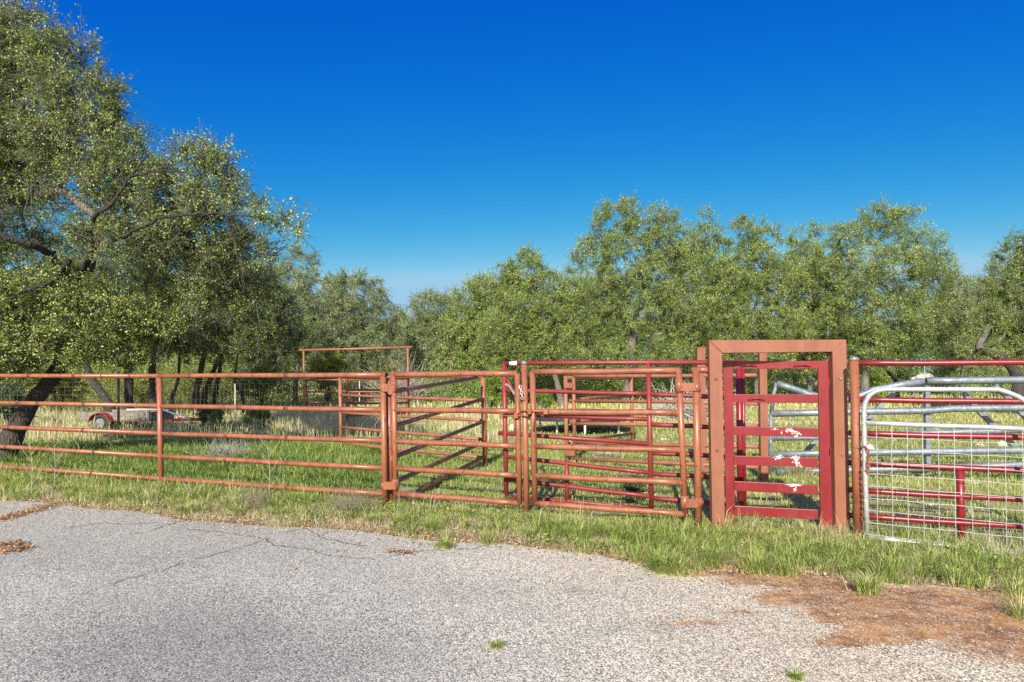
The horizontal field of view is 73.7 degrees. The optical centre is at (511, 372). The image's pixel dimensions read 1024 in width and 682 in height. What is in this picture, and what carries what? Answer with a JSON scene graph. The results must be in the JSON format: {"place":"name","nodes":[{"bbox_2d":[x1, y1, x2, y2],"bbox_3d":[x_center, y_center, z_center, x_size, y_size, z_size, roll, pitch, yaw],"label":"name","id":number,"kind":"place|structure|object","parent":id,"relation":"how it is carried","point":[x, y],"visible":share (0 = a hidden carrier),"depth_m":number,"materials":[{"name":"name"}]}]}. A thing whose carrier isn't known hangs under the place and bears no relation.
{"place":"outdoors","nodes":[
{"label":"outdoors","id":0,"kind":"place"},
{"bbox_2d":[0,431,376,507],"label":"long grass","id":1,"kind":"structure","parent":0,"point":[39,457],"depth_m":10.40,"materials":[{"name":"plant"}]},
{"bbox_2d":[0,400,521,441],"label":"tall dry grass","id":2,"kind":"structure","parent":0,"point":[303,419],"depth_m":17.09,"materials":[{"name":"plant"}]},
{"bbox_2d":[8,379,1011,411],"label":"grass","id":3,"kind":"structure","parent":0,"point":[617,405],"depth_m":30.72,"materials":[{"name":"plant"}]},
{"bbox_2d":[0,500,1023,681],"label":"pavement","id":4,"kind":"structure","parent":0,"point":[249,613],"depth_m":4.17,"materials":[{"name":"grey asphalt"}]},
{"bbox_2d":[0,499,415,554],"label":"leaf litter","id":5,"kind":"object","parent":4,"relation":"on","point":[15,544],"visible":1,"depth_m":5.92,"materials":[{"name":"brown plant"}]},
{"bbox_2d":[73,520,496,593],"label":"pavement cracks","id":6,"kind":"object","parent":4,"relation":"on","point":[273,545],"visible":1,"depth_m":5.80,"materials":[{"name":"asphalt"}]},
{"bbox_2d":[424,536,459,550],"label":"grass tuft","id":7,"kind":"object","parent":4,"relation":"on","point":[445,544],"visible":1,"depth_m":5.76,"materials":[{"name":"plant"}]},
{"bbox_2d":[0,484,1021,614],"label":"leaf litter","id":8,"kind":"object","parent":4,"relation":"on","point":[421,529],"visible":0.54,"depth_m":6.38,"materials":[{"name":"brown plant"}]},
{"bbox_2d":[784,666,808,681],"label":"grass tuft","id":9,"kind":"object","parent":4,"relation":"on","point":[794,675],"visible":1,"depth_m":3.31,"materials":[{"name":"plant"}]},
{"bbox_2d":[832,567,901,597],"bbox_3d":[2.418,1.379,4.585,0.560,0.218,0.554,0,0,0],"label":"grass tuft","id":10,"kind":"object","parent":4,"relation":"on","point":[868,586],"visible":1,"depth_m":4.59,"materials":[{"name":"plant"}]},
{"bbox_2d":[976,586,1023,620],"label":"grass tuft","id":11,"kind":"object","parent":4,"relation":"on","point":[1020,612],"visible":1,"depth_m":4.13,"materials":[{"name":"plant"}]},
{"bbox_2d":[0,0,1023,372],"label":"sky","id":12,"kind":"structure","parent":0,"point":[431,140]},
{"bbox_2d":[1,373,1023,591],"bbox_3d":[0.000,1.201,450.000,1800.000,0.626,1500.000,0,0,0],"label":"ground","id":13,"kind":"structure","parent":0,"point":[773,501],"depth_m":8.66,"materials":[{"name":"plant"}]},
{"bbox_2d":[0,380,37,424],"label":"bush","id":14,"kind":"object","parent":13,"relation":"on","point":[13,397],"visible":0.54,"depth_m":16.89,"materials":[{"name":"green plant"}]},
{"bbox_2d":[23,368,90,412],"bbox_3d":[-14.603,0.690,21.770,2.313,1.777,2.393,0,0,0],"label":"bush","id":15,"kind":"object","parent":13,"relation":"on","point":[56,394],"visible":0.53,"depth_m":21.93,"materials":[{"name":"green plant"}]},
{"bbox_2d":[1,200,155,425],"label":"oak tree","id":16,"kind":"object","parent":13,"relation":"on","point":[98,389],"visible":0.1,"depth_m":18.97,"materials":[{"name":"green plant"}]},
{"bbox_2d":[0,245,191,411],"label":"oak tree","id":17,"kind":"object","parent":13,"relation":"on","point":[29,314],"visible":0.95,"depth_m":10.36,"materials":[{"name":"green plant"}]},
{"bbox_2d":[117,371,119,428],"bbox_3d":[-9.453,0.782,16.410,0.060,1.636,0.045,0,0,0],"label":"fence stake","id":18,"kind":"object","parent":13,"relation":"on","point":[118,401],"visible":0.72,"depth_m":16.40,"materials":[{"name":"grey metal"}]},
{"bbox_2d":[78,409,207,428],"bbox_3d":[-9.652,1.238,18.300,3.217,0.575,1.700,0,0,0],"label":"utility trailer","id":19,"kind":"object","parent":13,"relation":"on","point":[124,415],"visible":0.7,"depth_m":17.68,"materials":[{"name":"metal"}]},
{"bbox_2d":[133,378,156,402],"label":"bush","id":20,"kind":"object","parent":13,"relation":"on","point":[135,387],"visible":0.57,"depth_m":26.84,"materials":[{"name":"green plant"}]},
{"bbox_2d":[81,223,214,408],"bbox_3d":[-11.146,-1.616,20.632,4.108,6.333,4.736,0,0,0],"label":"oak tree","id":21,"kind":"object","parent":13,"relation":"on","point":[128,382],"visible":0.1,"depth_m":20.45,"materials":[{"name":"green plant"}]},
{"bbox_2d":[1,379,300,429],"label":"wire fence","id":22,"kind":"object","parent":13,"relation":"on","point":[33,421],"visible":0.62,"depth_m":16.85,"materials":[{"name":"metal"}]},
{"bbox_2d":[0,0,319,463],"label":"oak tree","id":23,"kind":"object","parent":13,"relation":"on","point":[31,68],"visible":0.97,"depth_m":10.50,"materials":[{"name":"green plant"}]},
{"bbox_2d":[0,350,334,410],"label":"understory brush","id":24,"kind":"object","parent":13,"relation":"on","point":[165,390],"visible":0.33,"depth_m":27.37,"materials":[{"name":"green plant"}]},
{"bbox_2d":[121,224,253,408],"bbox_3d":[-10.202,-1.839,21.478,3.651,6.781,4.110,0,0,0],"label":"oak tree","id":25,"kind":"object","parent":13,"relation":"on","point":[152,395],"visible":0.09,"depth_m":21.40,"materials":[{"name":"green plant"}]},
{"bbox_2d":[169,499,207,514],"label":"grass tuft","id":26,"kind":"object","parent":13,"relation":"on","point":[186,507],"visible":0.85,"depth_m":7.16,"materials":[{"name":"plant"}]},
{"bbox_2d":[0,372,387,505],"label":"pipe fence","id":27,"kind":"object","parent":13,"relation":"on","point":[160,406],"visible":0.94,"depth_m":8.47,"materials":[{"name":"metal"}]},
{"bbox_2d":[386,376,487,502],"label":"swung gate","id":28,"kind":"structure","parent":27,"relation":"attached to","point":[483,422],"depth_m":8.73,"materials":[{"name":"metal"}]},
{"bbox_2d":[146,272,246,409],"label":"oak tree","id":29,"kind":"object","parent":13,"relation":"on","point":[172,396],"visible":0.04,"depth_m":23.42,"materials":[{"name":"green plant"}]},
{"bbox_2d":[173,363,233,403],"bbox_3d":[-13.215,0.504,29.126,2.423,1.979,2.458,0,0,0],"label":"bush","id":30,"kind":"object","parent":13,"relation":"on","point":[187,392],"visible":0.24,"depth_m":28.76,"materials":[{"name":"green plant"}]},
{"bbox_2d":[185,409,244,432],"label":"bush","id":31,"kind":"object","parent":13,"relation":"on","point":[208,417],"visible":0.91,"depth_m":16.72,"materials":[{"name":"green plant"}]},
{"bbox_2d":[183,432,260,456],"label":"dry weed","id":32,"kind":"object","parent":13,"relation":"on","point":[220,452],"visible":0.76,"depth_m":11.49,"materials":[{"name":"plant"}]},
{"bbox_2d":[174,234,282,416],"bbox_3d":[-9.617,-1.701,22.794,3.640,6.514,3.792,0,0,0],"label":"oak tree","id":33,"kind":"object","parent":13,"relation":"on","point":[195,397],"visible":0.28,"depth_m":22.20,"materials":[{"name":"green plant"}]},
{"bbox_2d":[204,484,286,510],"bbox_3d":[-2.846,1.324,7.433,0.861,0.354,0.722,0,0,-37],"label":"dry weed","id":34,"kind":"object","parent":13,"relation":"on","point":[253,497],"visible":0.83,"depth_m":7.41,"materials":[{"name":"plant"}]},
{"bbox_2d":[200,256,295,403],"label":"oak tree","id":35,"kind":"object","parent":13,"relation":"on","point":[250,358],"visible":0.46,"depth_m":22.81,"materials":[{"name":"green plant"}]},
{"bbox_2d":[211,251,301,409],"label":"oak tree","id":36,"kind":"object","parent":13,"relation":"on","point":[272,355],"visible":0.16,"depth_m":24.22,"materials":[{"name":"green plant"}]},
{"bbox_2d":[226,359,295,405],"bbox_3d":[-9.879,0.400,27.370,2.002,2.208,2.775,0,0,21],"label":"bush","id":37,"kind":"object","parent":13,"relation":"on","point":[267,384],"visible":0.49,"depth_m":26.85,"materials":[{"name":"green plant"}]},
{"bbox_2d":[239,405,287,429],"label":"bush","id":38,"kind":"object","parent":13,"relation":"on","point":[263,415],"visible":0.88,"depth_m":17.45,"materials":[{"name":"green plant"}]},
{"bbox_2d":[234,292,326,412],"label":"oak tree","id":39,"kind":"object","parent":13,"relation":"on","point":[301,330],"visible":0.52,"depth_m":24.95,"materials":[{"name":"green plant"}]},
{"bbox_2d":[239,241,353,404],"bbox_3d":[-10.183,-2.318,31.344,6.540,7.673,4.552,0,0,40],"label":"oak tree","id":40,"kind":"object","parent":13,"relation":"on","point":[305,297],"visible":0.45,"depth_m":30.62,"materials":[{"name":"green plant"}]},
{"bbox_2d":[305,345,352,403],"bbox_3d":[-8.223,0.112,30.067,2.100,2.738,2.047,0,0,42],"label":"bush","id":41,"kind":"object","parent":13,"relation":"on","point":[329,363],"visible":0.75,"depth_m":29.86,"materials":[{"name":"green plant"}]},
{"bbox_2d":[299,274,365,389],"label":"oak tree","id":42,"kind":"object","parent":13,"relation":"on","point":[328,308],"visible":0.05,"depth_m":40.95,"materials":[{"name":"green plant"}]},
{"bbox_2d":[307,481,385,514],"bbox_3d":[-1.713,1.324,7.227,0.852,0.353,0.880,0,0,22],"label":"dry weed","id":43,"kind":"object","parent":13,"relation":"on","point":[342,506],"visible":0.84,"depth_m":7.20,"materials":[{"name":"plant"}]},
{"bbox_2d":[299,346,412,412],"bbox_3d":[-5.152,0.380,22.450,3.823,2.481,0.076,0,0,5],"label":"overhead frame","id":44,"kind":"object","parent":13,"relation":"on","point":[333,349],"visible":0.75,"depth_m":22.44,"materials":[{"name":"orange paint"}]},
{"bbox_2d":[305,379,406,413],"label":"pipe gate","id":45,"kind":"structure","parent":13,"relation":"on","point":[307,391],"depth_m":22.61,"materials":[{"name":"metal"}]},
{"bbox_2d":[306,265,410,401],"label":"oak tree","id":46,"kind":"object","parent":13,"relation":"on","point":[357,337],"visible":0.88,"depth_m":30.59,"materials":[{"name":"green plant"}]},
{"bbox_2d":[352,510,384,524],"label":"grass tuft","id":47,"kind":"object","parent":13,"relation":"on","point":[376,517],"visible":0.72,"depth_m":6.70,"materials":[{"name":"plant"}]},
{"bbox_2d":[299,380,448,406],"bbox_3d":[-5.251,0.830,28.345,8.368,1.246,0.215,0,0,-25],"label":"wire fence","id":48,"kind":"object","parent":13,"relation":"on","point":[322,385],"visible":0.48,"depth_m":28.12,"materials":[{"name":"metal"}]},
{"bbox_2d":[344,378,409,425],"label":"pipe gate","id":49,"kind":"structure","parent":13,"relation":"on","point":[346,392],"depth_m":18.33,"materials":[{"name":"metal"}]},
{"bbox_2d":[361,359,404,400],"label":"bush","id":50,"kind":"object","parent":13,"relation":"on","point":[382,369],"visible":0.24,"depth_m":30.65,"materials":[{"name":"green plant"}]},
{"bbox_2d":[347,344,444,404],"bbox_3d":[-5.063,0.064,30.692,4.736,2.822,5.392,0,0,38],"label":"dead bush","id":51,"kind":"object","parent":13,"relation":"on","point":[401,383],"visible":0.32,"depth_m":30.28,"materials":[{"name":"plant"}]},
{"bbox_2d":[372,304,420,380],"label":"oak tree","id":52,"kind":"object","parent":13,"relation":"on","point":[401,314],"visible":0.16,"depth_m":40.62,"materials":[{"name":"green plant"}]},
{"bbox_2d":[338,376,483,458],"bbox_3d":[-1.898,0.829,12.060,3.754,1.584,0.067,0,0,39],"label":"corral fence","id":53,"kind":"object","parent":13,"relation":"on","point":[341,427],"visible":0.61,"depth_m":11.93,"materials":[{"name":"metal"}]},
{"bbox_2d":[395,284,472,396],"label":"oak tree","id":54,"kind":"object","parent":13,"relation":"on","point":[424,342],"visible":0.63,"depth_m":35.43,"materials":[{"name":"green plant"}]},
{"bbox_2d":[430,266,510,397],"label":"oak tree","id":55,"kind":"object","parent":13,"relation":"on","point":[460,343],"visible":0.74,"depth_m":32.46,"materials":[{"name":"green plant"}]},
{"bbox_2d":[474,367,512,407],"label":"bush","id":56,"kind":"object","parent":13,"relation":"on","point":[493,384],"visible":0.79,"depth_m":27.70,"materials":[{"name":"green plant"}]},
{"bbox_2d":[8,358,1010,401],"bbox_3d":[-0.309,0.156,34.946,71.148,2.716,6.978,0,0,0],"label":"brush","id":57,"kind":"object","parent":13,"relation":"on","point":[969,385],"visible":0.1,"depth_m":34.33,"materials":[{"name":"green plant"}]},
{"bbox_2d":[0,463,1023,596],"bbox_3d":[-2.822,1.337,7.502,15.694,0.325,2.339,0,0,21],"label":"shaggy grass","id":58,"kind":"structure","parent":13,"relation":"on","point":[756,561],"depth_m":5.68,"materials":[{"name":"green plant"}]},
{"bbox_2d":[0,461,1023,593],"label":"verge grass","id":59,"kind":"structure","parent":13,"relation":"on","point":[512,514],"depth_m":6.29,"materials":[{"name":"plant"}]},
{"bbox_2d":[1,464,1023,561],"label":"tall dry grass","id":60,"kind":"structure","parent":13,"relation":"on","point":[988,542],"depth_m":6.14,"materials":[{"name":"plant"}]},
{"bbox_2d":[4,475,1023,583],"bbox_3d":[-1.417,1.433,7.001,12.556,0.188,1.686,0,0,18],"label":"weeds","id":61,"kind":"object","parent":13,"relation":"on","point":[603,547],"visible":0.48,"depth_m":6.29,"materials":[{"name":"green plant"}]},
{"bbox_2d":[15,311,1023,382],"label":"woodland","id":62,"kind":"object","parent":13,"relation":"on","point":[778,333],"visible":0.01,"depth_m":60.31,"materials":[{"name":"plant"}]},
{"bbox_2d":[16,341,1023,388],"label":"brush","id":63,"kind":"object","parent":13,"relation":"on","point":[1021,367],"visible":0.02,"depth_m":49.05,"materials":[{"name":"green plant"}]},
{"bbox_2d":[520,361,529,515],"bbox_3d":[0.140,0.750,7.037,0.105,1.742,0.115,0,0,0],"label":"gate post","id":64,"kind":"object","parent":13,"relation":"on","point":[525,415],"visible":0.82,"depth_m":7.02,"materials":[{"name":"metal"}]},
{"bbox_2d":[382,371,522,505],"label":"pipe gate","id":65,"kind":"structure","parent":64,"relation":"attached to","point":[392,386],"depth_m":7.29,"materials":[{"name":"metal"}]},
{"bbox_2d":[469,240,603,407],"bbox_3d":[1.117,-1.965,28.594,5.040,7.099,4.348,0,0,25],"label":"oak tree","id":66,"kind":"object","parent":13,"relation":"on","point":[534,332],"visible":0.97,"depth_m":27.96,"materials":[{"name":"green plant"}]},
{"bbox_2d":[536,387,554,408],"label":"bush","id":67,"kind":"object","parent":13,"relation":"on","point":[545,400],"visible":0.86,"depth_m":27.40,"materials":[{"name":"green plant"}]},
{"bbox_2d":[541,256,614,388],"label":"oak tree","id":68,"kind":"object","parent":13,"relation":"on","point":[573,277],"visible":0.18,"depth_m":38.60,"materials":[{"name":"green plant"}]},
{"bbox_2d":[528,409,629,435],"bbox_3d":[1.713,1.242,17.200,2.660,0.515,2.660,0,0,0],"label":"trampoline","id":69,"kind":"object","parent":13,"relation":"on","point":[540,419],"visible":0.13,"depth_m":16.19,"materials":[{"name":"black plastic"}]},
{"bbox_2d":[568,376,634,443],"bbox_3d":[1.770,0.844,13.118,0.084,1.558,3.549,0,0,28],"label":"corral fence","id":70,"kind":"object","parent":13,"relation":"on","point":[631,433],"visible":0.41,"depth_m":13.46,"materials":[{"name":"metal"}]},
{"bbox_2d":[400,351,806,404],"bbox_3d":[4.125,0.175,33.401,21.810,2.715,8.331,0,0,0],"label":"understory brush","id":71,"kind":"object","parent":13,"relation":"on","point":[582,386],"visible":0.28,"depth_m":32.31,"materials":[{"name":"green plant"}]},
{"bbox_2d":[588,451,627,463],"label":"grass tuft","id":72,"kind":"object","parent":13,"relation":"on","point":[609,455],"visible":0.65,"depth_m":11.37,"materials":[{"name":"plant"}]},
{"bbox_2d":[581,278,644,385],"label":"oak tree","id":73,"kind":"object","parent":13,"relation":"on","point":[608,339],"visible":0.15,"depth_m":39.67,"materials":[{"name":"green plant"}]},
{"bbox_2d":[498,359,746,517],"bbox_3d":[1.126,0.746,7.574,2.793,1.762,0.179,0,0,21],"label":"corral fence","id":74,"kind":"object","parent":13,"relation":"on","point":[740,421],"visible":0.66,"depth_m":7.51,"materials":[{"name":"metal"}]},
{"bbox_2d":[614,473,646,504],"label":"bush","id":75,"kind":"object","parent":13,"relation":"on","point":[631,487],"visible":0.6,"depth_m":7.71,"materials":[{"name":"green plant"}]},
{"bbox_2d":[564,189,725,406],"bbox_3d":[5.438,-3.071,29.268,6.759,9.249,4.052,0,0,0],"label":"oak tree","id":76,"kind":"object","parent":13,"relation":"on","point":[663,302],"visible":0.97,"depth_m":28.61,"materials":[{"name":"green plant"}]},
{"bbox_2d":[628,547,689,573],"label":"grass tuft","id":77,"kind":"object","parent":13,"relation":"on","point":[661,560],"visible":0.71,"depth_m":5.09,"materials":[{"name":"plant"}]},
{"bbox_2d":[608,378,750,419],"bbox_3d":[5.316,0.662,22.181,4.997,1.692,4.205,0,0,0],"label":"brush pile","id":78,"kind":"object","parent":13,"relation":"on","point":[688,410],"visible":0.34,"depth_m":21.64,"materials":[{"name":"plant"}]},
{"bbox_2d":[656,227,720,373],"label":"oak tree","id":79,"kind":"object","parent":13,"relation":"on","point":[684,243],"visible":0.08,"depth_m":40.83,"materials":[{"name":"green plant"}]},
{"bbox_2d":[691,367,707,527],"bbox_3d":[1.789,0.784,6.437,0.188,1.673,0.078,0,0,20],"label":"hinge post","id":80,"kind":"object","parent":13,"relation":"on","point":[696,371],"visible":0.84,"depth_m":6.42,"materials":[{"name":"metal"}]},
{"bbox_2d":[520,367,698,518],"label":"pipe gate","id":81,"kind":"structure","parent":80,"relation":"attached to","point":[686,503],"depth_m":6.70,"materials":[{"name":"metal"}]},
{"bbox_2d":[696,347,706,473],"bbox_3d":[2.761,0.617,9.945,0.148,1.965,0.100,0,0,0],"label":"square post","id":82,"kind":"object","parent":13,"relation":"on","point":[700,353],"visible":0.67,"depth_m":9.90,"materials":[{"name":"metal"}]},
{"bbox_2d":[668,202,756,392],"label":"oak tree","id":83,"kind":"object","parent":13,"relation":"on","point":[717,330],"visible":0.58,"depth_m":29.49,"materials":[{"name":"green plant"}]},
{"bbox_2d":[699,233,761,371],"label":"oak tree","id":84,"kind":"object","parent":13,"relation":"on","point":[729,243],"visible":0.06,"depth_m":39.91,"materials":[{"name":"green plant"}]},
{"bbox_2d":[757,353,768,481],"bbox_3d":[3.433,0.631,9.345,0.136,1.937,0.100,0,0,0],"label":"square post","id":85,"kind":"object","parent":13,"relation":"on","point":[763,422],"visible":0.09,"depth_m":9.30,"materials":[{"name":"metal"}]},
{"bbox_2d":[563,373,758,468],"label":"corral gate","id":86,"kind":"structure","parent":85,"relation":"attached to","point":[568,453],"depth_m":10.72,"materials":[{"name":"metal"}]},
{"bbox_2d":[711,211,818,393],"bbox_3d":[11.010,-2.853,30.015,5.043,8.758,3.469,0,0,0],"label":"oak tree","id":87,"kind":"object","parent":13,"relation":"on","point":[764,280],"visible":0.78,"depth_m":29.55,"materials":[{"name":"green plant"}]},
{"bbox_2d":[723,361,831,528],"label":"walk through gate","id":88,"kind":"structure","parent":13,"relation":"on","point":[821,432],"depth_m":6.43,"materials":[{"name":"metal"}]},
{"bbox_2d":[707,340,849,531],"bbox_3d":[2.464,0.754,6.321,1.278,2.106,0.116,0,0,4],"label":"gateway","id":89,"kind":"object","parent":13,"relation":"on","point":[837,355],"visible":0.8,"depth_m":6.29,"materials":[{"name":"orange paint"}]},
{"bbox_2d":[766,235,825,385],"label":"oak tree","id":90,"kind":"object","parent":13,"relation":"on","point":[775,318],"visible":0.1,"depth_m":40.78,"materials":[{"name":"green plant"}]},
{"bbox_2d":[775,451,818,477],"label":"grass tuft","id":91,"kind":"object","parent":13,"relation":"on","point":[799,471],"visible":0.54,"depth_m":9.66,"materials":[{"name":"plant"}]},
{"bbox_2d":[775,219,853,390],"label":"oak tree","id":92,"kind":"object","parent":13,"relation":"on","point":[811,356],"visible":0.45,"depth_m":31.62,"materials":[{"name":"green plant"}]},
{"bbox_2d":[795,234,866,375],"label":"oak tree","id":93,"kind":"object","parent":13,"relation":"on","point":[832,255],"visible":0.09,"depth_m":39.85,"materials":[{"name":"green plant"}]},
{"bbox_2d":[849,356,862,538],"bbox_3d":[3.041,0.739,6.035,0.113,1.764,0.083,0,0,21],"label":"gate post","id":94,"kind":"object","parent":13,"relation":"on","point":[855,437],"visible":0.91,"depth_m":6.00,"materials":[{"name":"metal"}]},
{"bbox_2d":[860,446,870,520],"bbox_3d":[3.054,0.961,5.905,0.044,0.661,0.126,0,0,-7],"label":"chain","id":95,"kind":"object","parent":94,"relation":"hanging from","point":[868,464],"visible":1,"depth_m":5.89,"materials":[{"name":"metal"}]},
{"bbox_2d":[838,332,899,396],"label":"oak tree","id":96,"kind":"object","parent":13,"relation":"on","point":[891,375],"visible":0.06,"depth_m":32.91,"materials":[{"name":"green plant"}]},
{"bbox_2d":[859,370,890,405],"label":"bush","id":97,"kind":"object","parent":13,"relation":"on","point":[876,380],"visible":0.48,"depth_m":29.78,"materials":[{"name":"green plant"}]},
{"bbox_2d":[810,191,968,406],"bbox_3d":[16.016,-3.044,28.983,6.484,9.161,3.629,0,0,0],"label":"oak tree","id":98,"kind":"object","parent":13,"relation":"on","point":[869,329],"visible":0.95,"depth_m":28.57,"materials":[{"name":"green plant"}]},
{"bbox_2d":[768,376,1023,474],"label":"bent gate","id":99,"kind":"structure","parent":13,"relation":"on","point":[926,410],"depth_m":9.54,"materials":[{"name":"metal"}]},
{"bbox_2d":[886,366,913,392],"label":"bush","id":100,"kind":"object","parent":13,"relation":"on","point":[903,375],"visible":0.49,"depth_m":39.79,"materials":[{"name":"green plant"}]},
{"bbox_2d":[848,359,1023,541],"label":"corral fence","id":101,"kind":"object","parent":13,"relation":"on","point":[963,522],"visible":0.87,"depth_m":5.96,"materials":[{"name":"metal"}]},
{"bbox_2d":[861,387,1023,555],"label":"gate","id":102,"kind":"structure","parent":13,"relation":"on","point":[865,423],"depth_m":5.75,"materials":[{"name":"metal"}]},
{"bbox_2d":[924,279,993,376],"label":"oak tree","id":103,"kind":"object","parent":13,"relation":"on","point":[939,332],"visible":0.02,"depth_m":42.06,"materials":[{"name":"green plant"}]},
{"bbox_2d":[919,268,1009,397],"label":"oak tree","id":104,"kind":"object","parent":13,"relation":"on","point":[969,297],"visible":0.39,"depth_m":34.44,"materials":[{"name":"green plant"}]},
{"bbox_2d":[947,224,1023,414],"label":"oak tree","id":105,"kind":"object","parent":13,"relation":"on","point":[995,324],"visible":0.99,"depth_m":23.88,"materials":[{"name":"green plant"}]},
{"bbox_2d":[959,274,1020,376],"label":"oak tree","id":106,"kind":"object","parent":13,"relation":"on","point":[990,367],"visible":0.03,"depth_m":40.76,"materials":[{"name":"green plant"}]},
{"bbox_2d":[976,372,1011,397],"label":"bush","id":107,"kind":"object","parent":13,"relation":"on","point":[992,385],"visible":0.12,"depth_m":35.81,"materials":[{"name":"green plant"}]},
{"bbox_2d":[24,406,1023,452],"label":"field grass","id":108,"kind":"structure","parent":0,"point":[1016,422],"depth_m":18.17,"materials":[{"name":"plant"}]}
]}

